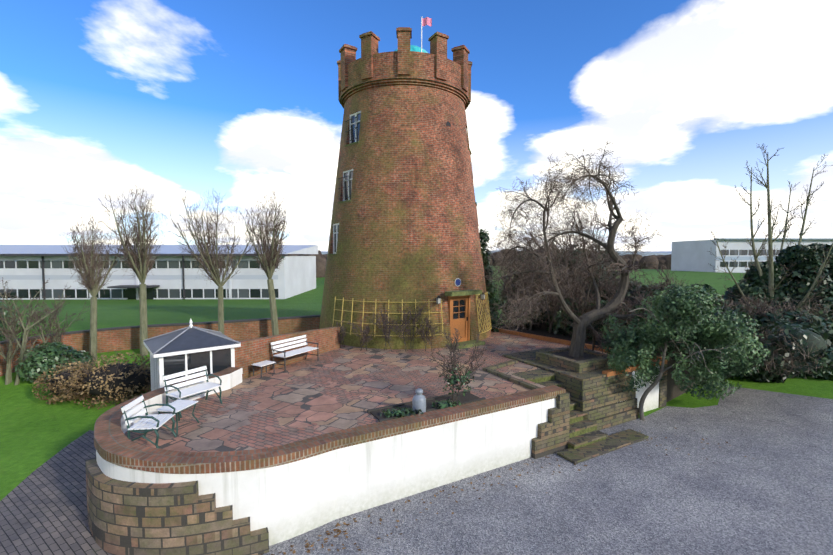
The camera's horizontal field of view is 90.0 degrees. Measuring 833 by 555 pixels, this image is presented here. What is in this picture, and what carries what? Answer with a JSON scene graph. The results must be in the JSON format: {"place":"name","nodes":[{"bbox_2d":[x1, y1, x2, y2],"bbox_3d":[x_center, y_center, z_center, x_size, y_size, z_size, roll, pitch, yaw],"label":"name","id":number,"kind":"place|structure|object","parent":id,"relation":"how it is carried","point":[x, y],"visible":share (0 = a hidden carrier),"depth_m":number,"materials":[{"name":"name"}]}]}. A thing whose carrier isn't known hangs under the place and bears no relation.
{"place":"outdoors","nodes":[
{"label":"outdoors","id":0,"kind":"place"},
{"bbox_2d":[124,331,613,451],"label":"patio paving","id":1,"kind":"structure","parent":0,"point":[343,387],"depth_m":10.82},
{"bbox_2d":[121,395,176,448],"bbox_3d":[-5.039,2.741,7.880,0.662,0.873,0.680,0,3,-6],"label":"iron bench","id":2,"kind":"object","parent":1,"relation":"on","point":[147,423],"visible":0.94,"depth_m":7.76,"materials":[{"name":"white"}]},
{"bbox_2d":[155,399,198,434],"bbox_3d":[-4.972,2.896,8.678,0.510,0.477,0.650,1,3,11],"label":"iron table","id":3,"kind":"object","parent":1,"relation":"on","point":[179,405],"visible":0.85,"depth_m":8.59,"materials":[{"name":"white"}]},
{"bbox_2d":[163,365,222,417],"bbox_3d":[-5.225,2.641,9.765,0.664,0.874,1.060,2,3,29],"label":"iron bench","id":4,"kind":"object","parent":1,"relation":"on","point":[192,390],"visible":0.79,"depth_m":9.79,"materials":[{"name":"white"}]},
{"bbox_2d":[251,360,275,377],"bbox_3d":[-4.578,2.744,12.490,0.408,0.360,0.550,2,4,30],"label":"side table","id":5,"kind":"object","parent":1,"relation":"on","point":[265,363],"visible":1,"depth_m":12.43,"materials":[{"name":"grey wood"}]},
{"bbox_2d":[234,326,339,379],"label":"brick wall","id":6,"kind":"structure","parent":1,"relation":"on","point":[248,352],"depth_m":13.41,"materials":[{"name":"red brick"}]},
{"bbox_2d":[271,334,318,371],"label":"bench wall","id":7,"kind":"structure","parent":1,"relation":"on","point":[284,355],"depth_m":13.59,"materials":[{"name":"grey wood"}]},
{"bbox_2d":[331,319,347,347],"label":"shrub","id":8,"kind":"object","parent":1,"relation":"on","point":[343,333],"visible":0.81,"depth_m":16.15,"materials":[{"name":"brown plant"}]},
{"bbox_2d":[348,317,375,350],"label":"shrub","id":9,"kind":"object","parent":1,"relation":"on","point":[365,331],"visible":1,"depth_m":15.52,"materials":[{"name":"brown plant"}]},
{"bbox_2d":[370,307,401,351],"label":"shrub","id":10,"kind":"object","parent":1,"relation":"on","point":[386,334],"visible":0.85,"depth_m":15.46,"materials":[{"name":"brown plant"}]},
{"bbox_2d":[319,27,490,349],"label":"tower","id":11,"kind":"structure","parent":1,"relation":"on","point":[404,224],"depth_m":16.64,"materials":[{"name":"brick"}]},
{"bbox_2d":[332,292,491,336],"bbox_3d":[0.162,1.563,16.908,7.036,1.655,2.131,-1,3,-13],"label":"trellis","id":12,"kind":"object","parent":11,"relation":"attached to","point":[441,312],"visible":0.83,"depth_m":16.35,"materials":[{"name":"yellow wood"}]},
{"bbox_2d":[395,17,431,52],"bbox_3d":[-0.291,-9.943,19.523,2.160,3.150,2.387,0,3,-1],"label":"flag","id":13,"kind":"object","parent":11,"relation":"on","point":[426,21],"visible":0.15,"depth_m":18.37,"materials":[{"name":"pink fabric"}]},
{"bbox_2d":[436,278,484,303],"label":"wall lamps","id":14,"kind":"object","parent":11,"relation":"attached to","point":[457,282],"visible":0.94,"depth_m":16.75,"materials":[{"name":"white glass"}]},
{"bbox_2d":[377,301,432,350],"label":"shrub","id":15,"kind":"object","parent":1,"relation":"on","point":[405,322],"visible":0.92,"depth_m":15.64,"materials":[{"name":"brown plant"}]},
{"bbox_2d":[417,314,441,351],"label":"shrub","id":16,"kind":"object","parent":1,"relation":"on","point":[428,325],"visible":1,"depth_m":15.45,"materials":[{"name":"brown plant"}]},
{"bbox_2d":[367,360,540,421],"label":"patio bed kerbs","id":17,"kind":"object","parent":1,"relation":"on","point":[468,397],"visible":0.75,"depth_m":10.25,"materials":[{"name":"stone"}]},
{"bbox_2d":[412,388,425,413],"bbox_3d":[0.061,2.780,9.420,0.310,0.535,0.310,0,3,-1],"label":"milk churn","id":18,"kind":"object","parent":17,"relation":"on","point":[418,400],"visible":0.92,"depth_m":9.31,"materials":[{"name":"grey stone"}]},
{"bbox_2d":[380,399,462,417],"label":"ground cover plants","id":19,"kind":"object","parent":17,"relation":"on","point":[400,412],"visible":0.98,"depth_m":9.19,"materials":[{"name":"green plant"}]},
{"bbox_2d":[427,328,486,403],"bbox_3d":[0.966,2.128,10.017,1.465,1.801,1.150,0,3,-1],"label":"shrub bed","id":20,"kind":"object","parent":17,"relation":"on","point":[453,349],"depth_m":9.97,"materials":[{"name":"green plant"}]},
{"bbox_2d":[479,227,500,331],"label":"ivy tower","id":21,"kind":"structure","parent":1,"relation":"on","point":[484,236],"depth_m":19.51,"materials":[{"name":"green plant"}]},
{"bbox_2d":[477,143,674,357],"bbox_3d":[5.295,-0.459,13.709,6.517,7.495,5.010,0,3,-1],"label":"bare tree","id":22,"kind":"object","parent":1,"relation":"on","point":[581,324],"visible":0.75,"depth_m":13.41,"materials":[{"name":"brown plant"}]},
{"bbox_2d":[0,266,832,500],"bbox_3d":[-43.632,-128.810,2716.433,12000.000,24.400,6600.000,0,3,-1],"label":"ground","id":23,"kind":"structure","parent":0,"point":[35,433],"depth_m":16.16,"materials":[{"name":"green plant"}]},
{"bbox_2d":[0,301,20,340],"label":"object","id":24,"kind":"object","parent":23,"relation":"on","point":[1,325],"depth_m":18.02,"materials":[{"name":"green plant"}]},
{"bbox_2d":[0,280,69,384],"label":"tree","id":25,"kind":"object","parent":23,"relation":"on","point":[11,334],"visible":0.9,"depth_m":14.10,"materials":[{"name":"brown plant"}]},
{"bbox_2d":[14,342,95,382],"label":"evergreen shrub","id":26,"kind":"object","parent":23,"relation":"on","point":[31,373],"depth_m":14.13,"materials":[{"name":"green plant"}]},
{"bbox_2d":[0,430,111,554],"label":"path blocks","id":27,"kind":"structure","parent":23,"relation":"on","point":[43,509],"depth_m":7.51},
{"bbox_2d":[22,286,90,352],"bbox_3d":[-13.242,1.845,15.159,2.073,3.163,2.009,1,3,21],"label":"bare shrub","id":28,"kind":"object","parent":23,"relation":"on","point":[57,333],"visible":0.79,"depth_m":15.10,"materials":[{"name":"brown plant"}]},
{"bbox_2d":[59,214,126,361],"bbox_3d":[-12.320,0.340,15.842,2.047,5.808,1.533,0,3,-1],"label":"pollard tree","id":29,"kind":"object","parent":23,"relation":"on","point":[93,326],"depth_m":15.70,"materials":[{"name":"brown plant"}]},
{"bbox_2d":[28,340,236,408],"bbox_3d":[-8.886,3.131,13.738,6.102,1.924,3.525,0,3,-1],"label":"brown shrub","id":30,"kind":"object","parent":23,"relation":"on","point":[65,391],"depth_m":12.70,"materials":[{"name":"brown plant"}]},
{"bbox_2d":[98,182,168,355],"bbox_3d":[-11.017,-0.321,16.385,2.371,6.878,3.014,0,3,-1],"label":"pollard tree","id":31,"kind":"object","parent":23,"relation":"on","point":[144,264],"depth_m":16.17,"materials":[{"name":"brown plant"}]},
{"bbox_2d":[0,245,317,299],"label":"school building","id":32,"kind":"structure","parent":23,"relation":"on","point":[26,270],"depth_m":65.28,"materials":[{"name":"grey"}]},
{"bbox_2d":[0,315,320,376],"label":"garden wall","id":33,"kind":"structure","parent":23,"relation":"on","point":[124,338],"depth_m":17.23,"materials":[{"name":"brick"}]},
{"bbox_2d":[143,319,240,390],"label":"summerhouse","id":34,"kind":"structure","parent":23,"relation":"on","point":[190,346],"depth_m":11.49,"materials":[{"name":"grey wood"}]},
{"bbox_2d":[158,190,260,333],"bbox_3d":[-8.056,-0.283,16.558,3.158,6.600,2.731,0,3,-1],"label":"pollard tree","id":35,"kind":"object","parent":23,"relation":"on","point":[220,284],"depth_m":16.39,"materials":[{"name":"brown plant"}]},
{"bbox_2d":[239,189,290,335],"bbox_3d":[-6.278,-0.311,17.551,1.932,6.884,2.590,0,3,-1],"label":"pollard tree","id":36,"kind":"object","parent":23,"relation":"on","point":[270,269],"depth_m":17.47,"materials":[{"name":"brown plant"}]},
{"bbox_2d":[288,250,326,277],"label":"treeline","id":37,"kind":"object","parent":23,"relation":"on","point":[321,260],"depth_m":134.06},
{"bbox_2d":[85,367,569,554],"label":"retaining wall","id":38,"kind":"structure","parent":23,"relation":"on","point":[144,500],"depth_m":7.48,"materials":[{"name":"paint"}]},
{"bbox_2d":[262,386,832,554],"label":"gravel","id":39,"kind":"structure","parent":23,"relation":"on","point":[771,493],"depth_m":8.51,"materials":[{"name":"grey gravel"}]},
{"bbox_2d":[260,427,745,554],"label":"fallen leaves","id":40,"kind":"object","parent":39,"relation":"on","point":[344,523],"visible":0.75,"depth_m":7.79,"materials":[{"name":"brown plant"}]},
{"bbox_2d":[502,348,648,463],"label":"stone steps","id":41,"kind":"structure","parent":23,"relation":"on","point":[599,400],"depth_m":12.04,"materials":[{"name":"stone"}]},
{"bbox_2d":[536,346,614,372],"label":"planter kerb","id":42,"kind":"structure","parent":41,"relation":"on","point":[590,360],"depth_m":13.17,"materials":[{"name":"stone"}]},
{"bbox_2d":[481,249,670,269],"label":"treeline","id":43,"kind":"object","parent":23,"relation":"on","point":[665,260],"visible":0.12,"depth_m":232.66,"materials":[{"name":"plant"}]},
{"bbox_2d":[493,319,698,401],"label":"brick wall","id":44,"kind":"structure","parent":23,"relation":"on","point":[542,333],"depth_m":16.97,"materials":[{"name":"brick"}]},
{"bbox_2d":[491,234,538,325],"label":"thicket shrub","id":45,"kind":"object","parent":44,"relation":"on","point":[498,257],"visible":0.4,"depth_m":20.05,"materials":[{"name":"brown plant"}]},
{"bbox_2d":[518,255,565,330],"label":"thicket shrub","id":46,"kind":"object","parent":44,"relation":"on","point":[531,288],"visible":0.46,"depth_m":18.64,"materials":[{"name":"brown plant"}]},
{"bbox_2d":[510,213,578,296],"bbox_3d":[6.246,-0.598,21.076,4.262,5.596,4.192,0,3,-1],"label":"thicket shrub","id":47,"kind":"object","parent":44,"relation":"on","point":[532,255],"visible":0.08,"depth_m":20.47,"materials":[{"name":"brown plant"}]},
{"bbox_2d":[522,244,608,332],"bbox_3d":[6.376,0.468,18.089,4.058,3.944,2.190,-2,3,-27],"label":"thicket shrub","id":48,"kind":"object","parent":44,"relation":"on","point":[548,315],"visible":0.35,"depth_m":18.06,"materials":[{"name":"brown plant"}]},
{"bbox_2d":[524,235,631,334],"bbox_3d":[7.206,0.326,17.443,3.918,4.301,4.058,-2,3,-28],"label":"thicket shrub","id":49,"kind":"object","parent":44,"relation":"on","point":[583,296],"visible":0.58,"depth_m":17.29,"materials":[{"name":"brown plant"}]},
{"bbox_2d":[575,224,627,300],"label":"thicket shrub","id":50,"kind":"object","parent":44,"relation":"on","point":[602,270],"visible":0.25,"depth_m":18.08,"materials":[{"name":"brown plant"}]},
{"bbox_2d":[605,288,643,342],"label":"shrub","id":51,"kind":"object","parent":44,"relation":"on","point":[629,305],"visible":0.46,"depth_m":15.64,"materials":[{"name":"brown plant"}]},
{"bbox_2d":[599,279,661,334],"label":"shrub","id":52,"kind":"object","parent":44,"relation":"on","point":[639,303],"visible":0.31,"depth_m":15.93,"materials":[{"name":"brown plant"}]},
{"bbox_2d":[503,243,832,364],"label":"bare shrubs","id":53,"kind":"object","parent":44,"relation":"on","point":[804,318],"depth_m":14.83,"materials":[{"name":"brown plant"}]},
{"bbox_2d":[520,229,584,304],"bbox_3d":[6.787,-0.081,19.834,3.167,4.689,3.524,2,4,32],"label":"thicket shrub","id":54,"kind":"object","parent":53,"relation":"on","point":[554,258],"visible":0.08,"depth_m":19.49,"materials":[{"name":"brown plant"}]},
{"bbox_2d":[534,206,650,299],"bbox_3d":[7.677,-0.524,19.052,4.546,5.665,3.741,1,3,14],"label":"thicket shrub","id":55,"kind":"object","parent":53,"relation":"on","point":[571,247],"visible":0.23,"depth_m":18.48,"materials":[{"name":"brown plant"}]},
{"bbox_2d":[598,271,655,308],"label":"shrub","id":56,"kind":"object","parent":53,"relation":"on","point":[618,281],"visible":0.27,"depth_m":17.05,"materials":[{"name":"brown plant"}]},
{"bbox_2d":[495,291,832,377],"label":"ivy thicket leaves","id":57,"kind":"object","parent":53,"relation":"on","point":[826,358],"visible":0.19,"depth_m":12.49,"materials":[{"name":"green plant"}]},
{"bbox_2d":[505,286,826,362],"bbox_3d":[9.180,1.193,17.351,3.914,2.130,11.750,-2,4,-38],"label":"hedge thicket","id":58,"kind":"object","parent":53,"relation":"on","point":[812,343],"visible":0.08,"depth_m":12.16,"materials":[{"name":"plant"}]},
{"bbox_2d":[645,264,703,302],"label":"shrub","id":59,"kind":"object","parent":53,"relation":"on","point":[668,281],"visible":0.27,"depth_m":15.95,"materials":[{"name":"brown plant"}]},
{"bbox_2d":[730,294,792,336],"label":"shrub","id":60,"kind":"object","parent":53,"relation":"on","point":[758,311],"visible":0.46,"depth_m":13.89,"materials":[{"name":"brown plant"}]},
{"bbox_2d":[602,359,667,411],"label":"panel wall","id":61,"kind":"structure","parent":23,"relation":"on","point":[656,397],"depth_m":13.48,"materials":[{"name":"paint"}]},
{"bbox_2d":[492,235,832,380],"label":"shrub thicket twigs","id":62,"kind":"object","parent":23,"relation":"on","point":[714,304],"visible":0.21,"depth_m":16.16,"materials":[{"name":"brown"}]},
{"bbox_2d":[600,283,770,420],"bbox_3d":[7.955,2.281,12.750,4.711,4.325,3.385,0,3,-1],"label":"evergreen tree","id":63,"kind":"object","parent":23,"relation":"on","point":[691,320],"depth_m":12.08,"materials":[{"name":"green plant"}]},
{"bbox_2d":[613,242,832,386],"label":"hedge","id":64,"kind":"object","parent":23,"relation":"on","point":[753,285],"depth_m":17.25,"materials":[{"name":"green plant"}]},
{"bbox_2d":[671,238,832,272],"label":"buildings","id":65,"kind":"structure","parent":23,"relation":"on","point":[696,256],"depth_m":106.11,"materials":[{"name":"white"}]},
{"bbox_2d":[707,143,832,373],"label":"tall tree","id":66,"kind":"object","parent":23,"relation":"on","point":[770,256],"visible":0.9,"depth_m":17.02,"materials":[{"name":"brown plant"}]},
{"bbox_2d":[0,0,832,251],"label":"sky","id":67,"kind":"structure","parent":0,"point":[238,100],"materials":[{"name":"blue"}]},
{"bbox_2d":[321,250,671,255],"bbox_3d":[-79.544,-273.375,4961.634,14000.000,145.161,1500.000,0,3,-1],"label":"hills","id":68,"kind":"structure","parent":0,"point":[646,253],"depth_m":4252.48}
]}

